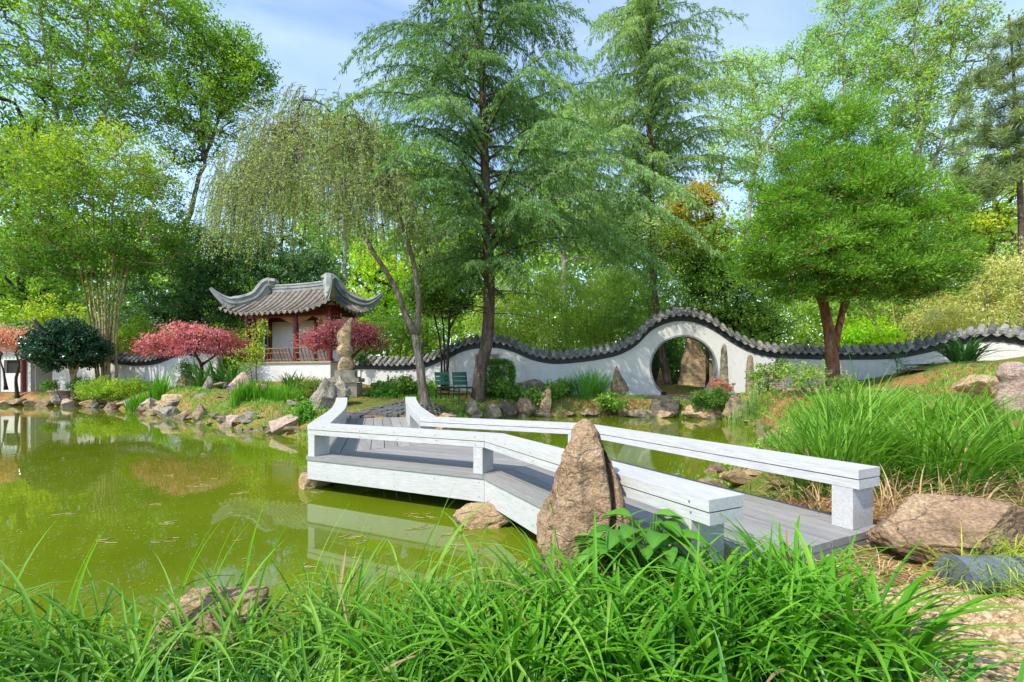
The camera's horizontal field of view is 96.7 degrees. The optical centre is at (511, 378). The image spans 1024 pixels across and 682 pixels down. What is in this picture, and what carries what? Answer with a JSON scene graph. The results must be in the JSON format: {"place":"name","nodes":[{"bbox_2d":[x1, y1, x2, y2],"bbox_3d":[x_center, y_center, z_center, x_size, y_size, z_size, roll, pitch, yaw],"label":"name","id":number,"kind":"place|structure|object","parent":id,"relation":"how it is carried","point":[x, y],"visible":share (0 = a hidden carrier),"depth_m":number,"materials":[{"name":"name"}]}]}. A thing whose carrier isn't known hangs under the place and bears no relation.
{"place":"outdoors","nodes":[
{"label":"outdoors","id":0,"kind":"place"},
{"bbox_2d":[0,405,765,667],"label":"pond water","id":1,"kind":"structure","parent":0,"point":[168,446],"depth_m":3.85,"materials":[{"name":"liquid"}]},
{"bbox_2d":[1,407,733,634],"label":"floating litter","id":2,"kind":"object","parent":1,"relation":"on","point":[168,523],"visible":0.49,"depth_m":3.36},
{"bbox_2d":[453,502,514,528],"bbox_3d":[-0.212,1.099,3.527,0.480,0.299,0.318,0,0,0],"label":"rock","id":3,"kind":"object","parent":1,"relation":"in","point":[480,517],"visible":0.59,"depth_m":3.42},
{"bbox_2d":[347,401,454,423],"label":"paved path","id":4,"kind":"structure","parent":0,"point":[394,409],"depth_m":10.05,"materials":[{"name":"stone"}]},
{"bbox_2d":[0,356,1023,681],"bbox_3d":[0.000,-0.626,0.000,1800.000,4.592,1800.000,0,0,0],"label":"ground","id":5,"kind":"structure","parent":0,"point":[674,390],"depth_m":10.44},
{"bbox_2d":[0,320,37,398],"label":"laceleaf maple","id":6,"kind":"object","parent":5,"relation":"on","point":[12,335],"visible":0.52,"depth_m":19.09,"materials":[{"name":"orange plant"}]},
{"bbox_2d":[0,290,113,330],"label":"shrub","id":7,"kind":"object","parent":5,"relation":"on","point":[39,316],"visible":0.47,"depth_m":22.04,"materials":[{"name":"green plant"}]},
{"bbox_2d":[14,315,119,400],"bbox_3d":[-17.827,-0.653,18.225,3.136,3.720,2.965,0,0,0],"label":"camellia","id":8,"kind":"object","parent":5,"relation":"on","point":[52,346],"visible":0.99,"depth_m":17.62,"materials":[{"name":"green plant"}]},
{"bbox_2d":[0,37,139,319],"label":"maple tree","id":9,"kind":"object","parent":5,"relation":"on","point":[21,293],"visible":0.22,"depth_m":24.78,"materials":[{"name":"green plant"}]},
{"bbox_2d":[0,318,140,391],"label":"garden gallery","id":10,"kind":"object","parent":5,"relation":"on","point":[30,377],"visible":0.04,"depth_m":20.62,"materials":[{"name":"paint"}]},
{"bbox_2d":[0,114,206,383],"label":"crepe myrtle","id":11,"kind":"object","parent":5,"relation":"on","point":[77,249],"visible":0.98,"depth_m":18.35,"materials":[{"name":"green plant"}]},
{"bbox_2d":[71,374,153,406],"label":"bush","id":12,"kind":"object","parent":5,"relation":"on","point":[99,388],"visible":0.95,"depth_m":17.06,"materials":[{"name":"green plant"}]},
{"bbox_2d":[0,0,225,315],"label":"tulip tree","id":13,"kind":"object","parent":5,"relation":"on","point":[139,25],"visible":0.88,"depth_m":27.23,"materials":[{"name":"green plant"}]},
{"bbox_2d":[71,314,182,354],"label":"shrub","id":14,"kind":"object","parent":5,"relation":"on","point":[128,333],"visible":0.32,"depth_m":21.22,"materials":[{"name":"green plant"}]},
{"bbox_2d":[52,340,222,389],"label":"garden wall","id":15,"kind":"structure","parent":5,"relation":"on","point":[130,366],"depth_m":20.04,"materials":[{"name":"white paint"}]},
{"bbox_2d":[119,364,176,411],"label":"iris","id":16,"kind":"object","parent":5,"relation":"on","point":[157,390],"visible":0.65,"depth_m":15.45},
{"bbox_2d":[100,208,246,350],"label":"hemlock tree","id":17,"kind":"object","parent":5,"relation":"on","point":[181,305],"visible":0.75,"depth_m":23.17,"materials":[{"name":"green plant"}]},
{"bbox_2d":[119,319,253,376],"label":"laceleaf maple","id":18,"kind":"object","parent":5,"relation":"on","point":[191,331],"visible":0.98,"depth_m":17.18,"materials":[{"name":"red plant"}]},
{"bbox_2d":[141,4,282,344],"bbox_3d":[-18.659,-11.226,28.986,8.472,22.985,6.218,0,0,0],"label":"ash tree","id":19,"kind":"object","parent":5,"relation":"on","point":[242,65],"visible":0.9,"depth_m":28.15,"materials":[{"name":"green plant"}]},
{"bbox_2d":[156,586,271,666],"bbox_3d":[-1.132,0.933,1.728,0.277,0.302,0.335,0,0,35],"label":"boulder","id":20,"kind":"object","parent":5,"relation":"on","point":[193,594],"visible":0.38,"depth_m":1.68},
{"bbox_2d":[172,352,269,387],"bbox_3d":[-10.399,-0.237,16.226,3.482,1.519,2.716,0,0,0],"label":"aspidistra","id":21,"kind":"object","parent":5,"relation":"on","point":[228,375],"visible":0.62,"depth_m":15.77,"materials":[{"name":"green plant"}]},
{"bbox_2d":[227,314,272,384],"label":"bush","id":22,"kind":"object","parent":5,"relation":"on","point":[256,350],"visible":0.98,"depth_m":13.95,"materials":[{"name":"green plant"}]},
{"bbox_2d":[187,216,355,321],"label":"hemlock tree","id":23,"kind":"object","parent":5,"relation":"on","point":[279,268],"visible":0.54,"depth_m":23.84,"materials":[{"name":"green plant"}]},
{"bbox_2d":[251,379,305,402],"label":"iris","id":24,"kind":"object","parent":5,"relation":"on","point":[276,394],"visible":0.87,"depth_m":11.37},
{"bbox_2d":[209,273,383,381],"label":"garden pavilion","id":25,"kind":"structure","parent":5,"relation":"on","point":[286,311],"depth_m":18.38,"materials":[{"name":"tile"}]},
{"bbox_2d":[159,82,448,406],"bbox_3d":[-5.108,-3.375,11.652,7.109,8.458,5.660,0,0,0],"label":"weeping tree","id":26,"kind":"object","parent":5,"relation":"on","point":[249,187],"visible":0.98,"depth_m":10.66,"materials":[{"name":"green plant"}]},
{"bbox_2d":[309,378,337,409],"bbox_3d":[-4.450,0.410,10.799,0.548,0.828,0.517,0,0,29],"label":"rock","id":27,"kind":"object","parent":5,"relation":"on","point":[324,394],"visible":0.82,"depth_m":10.67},
{"bbox_2d":[270,97,402,289],"bbox_3d":[-9.926,-8.044,27.008,9.320,16.193,7.465,0,0,0],"label":"olive tree","id":28,"kind":"object","parent":5,"relation":"on","point":[343,266],"visible":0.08,"depth_m":26.86,"materials":[{"name":"green plant"}]},
{"bbox_2d":[290,313,393,382],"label":"laceleaf maple","id":29,"kind":"object","parent":5,"relation":"on","point":[362,331],"visible":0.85,"depth_m":14.15,"materials":[{"name":"red plant"}]},
{"bbox_2d":[327,318,364,396],"bbox_3d":[-4.638,-0.452,12.700,0.858,2.474,0.860,0,0,-7],"label":"stone sculpture","id":30,"kind":"object","parent":5,"relation":"on","point":[345,371],"visible":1,"depth_m":12.55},
{"bbox_2d":[129,379,584,434],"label":"lawn grass","id":31,"kind":"structure","parent":5,"relation":"on","point":[190,387],"depth_m":12.94,"materials":[{"name":"green plant"}]},
{"bbox_2d":[0,483,717,681],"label":"bank grass","id":32,"kind":"structure","parent":5,"relation":"on","point":[128,656],"depth_m":1.48,"materials":[{"name":"plant"}]},
{"bbox_2d":[343,234,423,353],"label":"lime maple","id":33,"kind":"object","parent":5,"relation":"on","point":[370,273],"visible":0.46,"depth_m":22.02,"materials":[{"name":"green plant"}]},
{"bbox_2d":[275,582,495,681],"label":"daylily","id":34,"kind":"object","parent":5,"relation":"on","point":[353,644],"visible":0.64,"depth_m":1.37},
{"bbox_2d":[366,372,417,395],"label":"bush","id":35,"kind":"object","parent":5,"relation":"on","point":[407,384],"visible":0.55,"depth_m":14.32,"materials":[{"name":"green plant"}]},
{"bbox_2d":[353,306,446,358],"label":"shrub","id":36,"kind":"object","parent":5,"relation":"on","point":[402,333],"visible":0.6,"depth_m":18.14,"materials":[{"name":"green plant"}]},
{"bbox_2d":[359,122,510,356],"bbox_3d":[-4.189,-7.022,26.073,9.376,14.710,7.235,0,0,0],"label":"broadleaf tree","id":37,"kind":"object","parent":5,"relation":"on","point":[416,171],"visible":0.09,"depth_m":25.36,"materials":[{"name":"green plant"}]},
{"bbox_2d":[346,568,528,681],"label":"daylily","id":38,"kind":"object","parent":5,"relation":"on","point":[407,622],"visible":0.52,"depth_m":1.40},
{"bbox_2d":[398,244,483,390],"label":"green maple","id":39,"kind":"object","parent":5,"relation":"on","point":[429,302],"visible":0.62,"depth_m":15.86,"materials":[{"name":"green plant"}]},
{"bbox_2d":[399,556,575,681],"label":"daylily","id":40,"kind":"object","parent":5,"relation":"on","point":[478,592],"visible":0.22,"depth_m":1.55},
{"bbox_2d":[371,556,624,681],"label":"daylily","id":41,"kind":"object","parent":5,"relation":"on","point":[517,623],"visible":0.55,"depth_m":1.34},
{"bbox_2d":[485,357,516,384],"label":"clipped hedge","id":42,"kind":"object","parent":5,"relation":"on","point":[509,373],"visible":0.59,"depth_m":14.38,"materials":[{"name":"green plant"}]},
{"bbox_2d":[485,373,524,398],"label":"bush","id":43,"kind":"object","parent":5,"relation":"on","point":[496,390],"visible":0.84,"depth_m":13.78,"materials":[{"name":"green plant"}]},
{"bbox_2d":[173,386,838,486],"bbox_3d":[-1.662,0.694,9.467,16.965,1.028,10.273,0,0,0],"label":"ground cover","id":44,"kind":"object","parent":5,"relation":"on","point":[727,466],"visible":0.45,"depth_m":10.45,"materials":[{"name":"green plant"}]},
{"bbox_2d":[458,271,556,348],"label":"bamboo clump","id":45,"kind":"object","parent":5,"relation":"on","point":[499,329],"visible":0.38,"depth_m":18.80,"materials":[{"name":"green plant"}]},
{"bbox_2d":[0,146,1017,357],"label":"forest","id":46,"kind":"object","parent":5,"relation":"on","point":[340,255],"visible":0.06,"depth_m":41.10,"materials":[{"name":"green plant"}]},
{"bbox_2d":[0,262,1017,377],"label":"understory","id":47,"kind":"object","parent":5,"relation":"on","point":[816,339],"visible":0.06,"depth_m":26.66,"materials":[{"name":"green plant"}]},
{"bbox_2d":[0,515,1023,681],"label":"bank weeds","id":48,"kind":"object","parent":5,"relation":"on","point":[971,673],"visible":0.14,"depth_m":1.30,"materials":[{"name":"green plant"}]},
{"bbox_2d":[402,568,633,681],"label":"daylily","id":49,"kind":"object","parent":5,"relation":"on","point":[534,628],"visible":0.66,"depth_m":1.31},
{"bbox_2d":[318,0,725,402],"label":"cedar tree","id":50,"kind":"object","parent":5,"relation":"on","point":[471,58],"visible":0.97,"depth_m":12.75,"materials":[{"name":"green plant"}]},
{"bbox_2d":[506,377,570,405],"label":"bush","id":51,"kind":"object","parent":5,"relation":"on","point":[557,391],"visible":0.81,"depth_m":13.72,"materials":[{"name":"green plant"}]},
{"bbox_2d":[428,573,678,681],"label":"daylily","id":52,"kind":"object","parent":5,"relation":"on","point":[517,600],"visible":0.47,"depth_m":1.27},
{"bbox_2d":[505,256,606,351],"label":"bamboo clump","id":53,"kind":"object","parent":5,"relation":"on","point":[565,337],"visible":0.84,"depth_m":18.54,"materials":[{"name":"green plant"}]},
{"bbox_2d":[472,533,643,662],"bbox_3d":[0.140,0.739,1.531,0.620,0.400,0.680,0,0,11],"label":"daylily","id":54,"kind":"object","parent":5,"relation":"on","point":[540,576],"visible":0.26,"depth_m":1.60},
{"bbox_2d":[492,73,646,347],"bbox_3d":[3.421,-9.066,28.200,8.951,18.549,8.518,0,0,-34],"label":"broadleaf tree","id":55,"kind":"object","parent":5,"relation":"on","point":[564,261],"visible":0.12,"depth_m":27.45,"materials":[{"name":"green plant"}]},
{"bbox_2d":[536,418,639,608],"bbox_3d":[0.364,0.610,2.181,0.487,0.836,0.434,0,0,0],"label":"standing stone","id":56,"kind":"object","parent":5,"relation":"on","point":[586,480],"visible":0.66,"depth_m":2.05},
{"bbox_2d":[557,364,623,399],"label":"grass clump","id":57,"kind":"object","parent":5,"relation":"on","point":[588,386],"visible":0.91,"depth_m":14.11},
{"bbox_2d":[306,397,879,580],"bbox_3d":[-1.074,0.684,5.320,2.497,0.627,8.172,0,0,-31],"label":"footbridge","id":58,"kind":"object","parent":5,"relation":"on","point":[419,453],"visible":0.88,"depth_m":3.27,"materials":[{"name":"white paint"}]},
{"bbox_2d":[473,506,721,679],"bbox_3d":[0.269,0.687,1.466,0.801,0.453,0.790,0,0,2],"label":"daylily","id":59,"kind":"object","parent":5,"relation":"on","point":[567,573],"visible":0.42,"depth_m":1.47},
{"bbox_2d":[492,567,703,681],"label":"daylily","id":60,"kind":"object","parent":5,"relation":"on","point":[606,657],"visible":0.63,"depth_m":1.27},
{"bbox_2d":[550,257,658,348],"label":"bamboo clump","id":61,"kind":"object","parent":5,"relation":"on","point":[600,330],"visible":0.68,"depth_m":19.26,"materials":[{"name":"green plant"}]},
{"bbox_2d":[201,360,1023,611],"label":"leaf litter","id":62,"kind":"object","parent":5,"relation":"on","point":[925,568],"visible":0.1,"depth_m":2.68,"materials":[{"name":"plant"}]},
{"bbox_2d":[555,551,726,681],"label":"daylily","id":63,"kind":"object","parent":5,"relation":"on","point":[593,594],"visible":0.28,"depth_m":1.41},
{"bbox_2d":[606,188,679,384],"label":"broadleaf tree","id":64,"kind":"object","parent":5,"relation":"on","point":[666,374],"visible":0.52,"depth_m":18.11,"materials":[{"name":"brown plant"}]},
{"bbox_2d":[600,273,686,382],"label":"shrub","id":65,"kind":"object","parent":5,"relation":"on","point":[636,309],"visible":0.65,"depth_m":18.66,"materials":[{"name":"green plant"}]},
{"bbox_2d":[570,508,721,606],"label":"broadleaf plant","id":66,"kind":"object","parent":5,"relation":"on","point":[613,537],"visible":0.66,"depth_m":1.76,"materials":[{"name":"green plant"}]},
{"bbox_2d":[539,567,754,681],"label":"daylily","id":67,"kind":"object","parent":5,"relation":"on","point":[621,659],"visible":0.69,"depth_m":1.27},
{"bbox_2d":[549,0,774,380],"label":"cedar tree","id":68,"kind":"object","parent":5,"relation":"on","point":[654,156],"visible":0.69,"depth_m":20.51,"materials":[{"name":"green plant"}]},
{"bbox_2d":[651,337,684,384],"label":"shrub","id":69,"kind":"object","parent":5,"relation":"on","point":[674,359],"visible":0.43,"depth_m":20.34,"materials":[{"name":"green plant"}]},
{"bbox_2d":[553,528,788,647],"bbox_3d":[0.497,0.680,1.514,0.749,0.398,0.668,0,0,-40],"label":"daylily","id":70,"kind":"object","parent":5,"relation":"on","point":[677,584],"visible":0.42,"depth_m":1.50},
{"bbox_2d":[580,516,762,616],"bbox_3d":[0.579,0.699,1.722,0.592,0.406,0.697,0,0,-32],"label":"daylily","id":71,"kind":"object","parent":5,"relation":"on","point":[666,572],"visible":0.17,"depth_m":1.74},
{"bbox_2d":[354,307,1023,395],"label":"garden wall","id":72,"kind":"structure","parent":5,"relation":"on","point":[631,358],"depth_m":15.85,"materials":[{"name":"white paint"}]},
{"bbox_2d":[639,173,745,386],"bbox_3d":[6.871,-3.480,17.609,4.053,8.000,3.530,0,0,0],"label":"maple tree","id":73,"kind":"object","parent":5,"relation":"on","point":[679,210],"visible":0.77,"depth_m":17.14,"materials":[{"name":"green plant"}]},
{"bbox_2d":[677,338,712,386],"bbox_3d":[7.596,-0.429,18.600,1.897,2.616,1.109,0,0,0],"label":"standing stone","id":74,"kind":"object","parent":5,"relation":"on","point":[693,368],"visible":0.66,"depth_m":18.33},
{"bbox_2d":[591,523,828,681],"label":"daylily","id":75,"kind":"object","parent":5,"relation":"on","point":[693,642],"visible":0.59,"depth_m":1.27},
{"bbox_2d":[687,384,734,411],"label":"bush","id":76,"kind":"object","parent":5,"relation":"on","point":[716,398],"visible":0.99,"depth_m":12.45,"materials":[{"name":"green plant"}]},
{"bbox_2d":[644,234,815,343],"bbox_3d":[8.614,-2.606,18.122,6.142,6.180,5.431,0,0,0],"label":"shrub","id":77,"kind":"object","parent":5,"relation":"on","point":[745,321],"visible":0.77,"depth_m":17.55,"materials":[{"name":"green plant"}]},
{"bbox_2d":[621,550,851,681],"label":"daylily","id":78,"kind":"object","parent":5,"relation":"on","point":[731,673],"visible":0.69,"depth_m":1.28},
{"bbox_2d":[621,524,886,681],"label":"daylily","id":79,"kind":"object","parent":5,"relation":"on","point":[752,588],"visible":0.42,"depth_m":1.43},
{"bbox_2d":[686,29,836,304],"bbox_3d":[15.393,-11.003,28.762,9.319,21.118,6.626,0,0,0],"label":"poplar tree","id":80,"kind":"object","parent":5,"relation":"on","point":[796,85],"visible":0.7,"depth_m":28.36,"materials":[{"name":"green plant"}]},
{"bbox_2d":[744,356,790,392],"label":"bush","id":81,"kind":"object","parent":5,"relation":"on","point":[756,376],"visible":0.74,"depth_m":11.71,"materials":[{"name":"green plant"}]},
{"bbox_2d":[654,527,927,681],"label":"daylily","id":82,"kind":"object","parent":5,"relation":"on","point":[714,653],"visible":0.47,"depth_m":1.29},
{"bbox_2d":[677,562,937,681],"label":"daylily","id":83,"kind":"object","parent":5,"relation":"on","point":[829,676],"visible":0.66,"depth_m":1.21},
{"bbox_2d":[710,508,907,596],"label":"daylily","id":84,"kind":"object","parent":5,"relation":"on","point":[796,548],"visible":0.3,"depth_m":1.71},
{"bbox_2d":[720,513,912,655],"bbox_3d":[0.925,0.659,1.502,0.640,0.378,0.583,0,0,-41],"label":"daylily","id":85,"kind":"object","parent":5,"relation":"on","point":[763,560],"visible":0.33,"depth_m":1.52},
{"bbox_2d":[768,358,864,394],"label":"bush","id":86,"kind":"object","parent":5,"relation":"on","point":[808,376],"visible":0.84,"depth_m":9.52,"materials":[{"name":"green plant"}]},
{"bbox_2d":[677,520,987,681],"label":"daylily","id":87,"kind":"object","parent":5,"relation":"on","point":[814,638],"visible":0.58,"depth_m":1.25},
{"bbox_2d":[736,532,956,635],"bbox_3d":[1.136,0.704,1.590,0.629,0.297,0.637,0,0,-45],"label":"daylily","id":88,"kind":"object","parent":5,"relation":"on","point":[853,592],"visible":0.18,"depth_m":1.62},
{"bbox_2d":[725,364,969,502],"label":"ornamental grass","id":89,"kind":"object","parent":5,"relation":"on","point":[824,445],"depth_m":3.20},
{"bbox_2d":[704,82,998,386],"bbox_3d":[9.105,-3.922,12.007,9.157,8.703,5.824,0,0,0],"label":"juniper tree","id":90,"kind":"object","parent":5,"relation":"on","point":[889,256],"visible":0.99,"depth_m":10.75,"materials":[{"name":"green plant"}]},
{"bbox_2d":[793,0,919,219],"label":"poplar tree","id":91,"kind":"object","parent":5,"relation":"on","point":[860,62],"visible":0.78,"depth_m":31.30,"materials":[{"name":"green plant"}]},
{"bbox_2d":[772,347,962,447],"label":"ornamental grass","id":92,"kind":"object","parent":5,"relation":"on","point":[842,405],"depth_m":4.32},
{"bbox_2d":[840,313,915,346],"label":"shrub","id":93,"kind":"object","parent":5,"relation":"on","point":[856,336],"visible":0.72,"depth_m":17.43,"materials":[{"name":"green plant"}]},
{"bbox_2d":[740,543,1023,681],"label":"daylily","id":94,"kind":"object","parent":5,"relation":"on","point":[918,639],"visible":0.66,"depth_m":1.25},
{"bbox_2d":[746,451,1023,519],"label":"dry grass","id":95,"kind":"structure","parent":5,"relation":"on","point":[941,491],"depth_m":2.96,"materials":[{"name":"plant"}]},
{"bbox_2d":[748,537,1022,681],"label":"daylily","id":96,"kind":"object","parent":5,"relation":"on","point":[850,606],"visible":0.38,"depth_m":1.30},
{"bbox_2d":[849,290,968,340],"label":"shrub","id":97,"kind":"object","parent":5,"relation":"on","point":[887,308],"visible":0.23,"depth_m":19.18,"materials":[{"name":"green plant"}]},
{"bbox_2d":[829,383,1023,500],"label":"ornamental grass","id":98,"kind":"object","parent":5,"relation":"on","point":[978,456],"depth_m":3.07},
{"bbox_2d":[853,582,1023,681],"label":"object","id":99,"kind":"object","parent":5,"relation":"on","point":[1014,636],"visible":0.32,"depth_m":1.46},
{"bbox_2d":[855,0,1023,337],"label":"poplar tree","id":100,"kind":"object","parent":5,"relation":"on","point":[929,77],"visible":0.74,"depth_m":29.14,"materials":[{"name":"green plant"}]},
{"bbox_2d":[865,494,1023,565],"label":"boulder","id":101,"kind":"object","parent":5,"relation":"on","point":[928,517],"visible":0.84,"depth_m":2.02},
{"bbox_2d":[886,376,1023,439],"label":"ornamental grass","id":102,"kind":"object","parent":5,"relation":"on","point":[990,410],"depth_m":4.58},
{"bbox_2d":[894,234,1023,339],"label":"golden shrub","id":103,"kind":"object","parent":5,"relation":"on","point":[958,311],"visible":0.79,"depth_m":15.56,"materials":[{"name":"yellow plant"}]},
{"bbox_2d":[899,524,1023,601],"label":"sedge","id":104,"kind":"object","parent":5,"relation":"on","point":[1007,550],"visible":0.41,"depth_m":1.79,"materials":[{"name":"green plant"}]},
{"bbox_2d":[910,394,1023,485],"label":"ornamental grass","id":105,"kind":"object","parent":5,"relation":"on","point":[1019,456],"depth_m":3.40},
{"bbox_2d":[925,329,1016,361],"bbox_3d":[11.979,-0.924,12.219,2.122,1.045,1.569,0,0,0],"label":"aspidistra","id":106,"kind":"object","parent":5,"relation":"on","point":[957,353],"visible":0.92,"depth_m":12.00,"materials":[{"name":"green plant"}]},
{"bbox_2d":[921,148,1023,321],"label":"broadleaf tree","id":107,"kind":"object","parent":5,"relation":"on","point":[993,222],"visible":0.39,"depth_m":26.10,"materials":[{"name":"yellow plant"}]},
{"bbox_2d":[951,374,998,397],"bbox_3d":[8.198,0.158,7.834,0.841,0.449,0.650,0,0,0],"label":"rock","id":108,"kind":"object","parent":5,"relation":"on","point":[982,383],"visible":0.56,"depth_m":7.72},
{"bbox_2d":[927,12,1023,329],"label":"pine tree","id":109,"kind":"object","parent":5,"relation":"on","point":[1008,134],"visible":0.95,"depth_m":18.93,"materials":[{"name":"green plant"}]},
{"bbox_2d":[934,554,1023,594],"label":"rock","id":110,"kind":"object","parent":5,"relation":"on","point":[962,565],"visible":0.69,"depth_m":1.77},
{"bbox_2d":[992,362,1023,413],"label":"boulder","id":111,"kind":"object","parent":5,"relation":"on","point":[1009,375],"visible":0.56,"depth_m":6.22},
{"bbox_2d":[0,0,1023,370],"label":"sky","id":112,"kind":"structure","parent":0,"point":[309,38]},
{"bbox_2d":[576,360,1023,448],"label":"slope grass","id":113,"kind":"structure","parent":0,"point":[931,386],"depth_m":9.45,"materials":[{"name":"green plant"}]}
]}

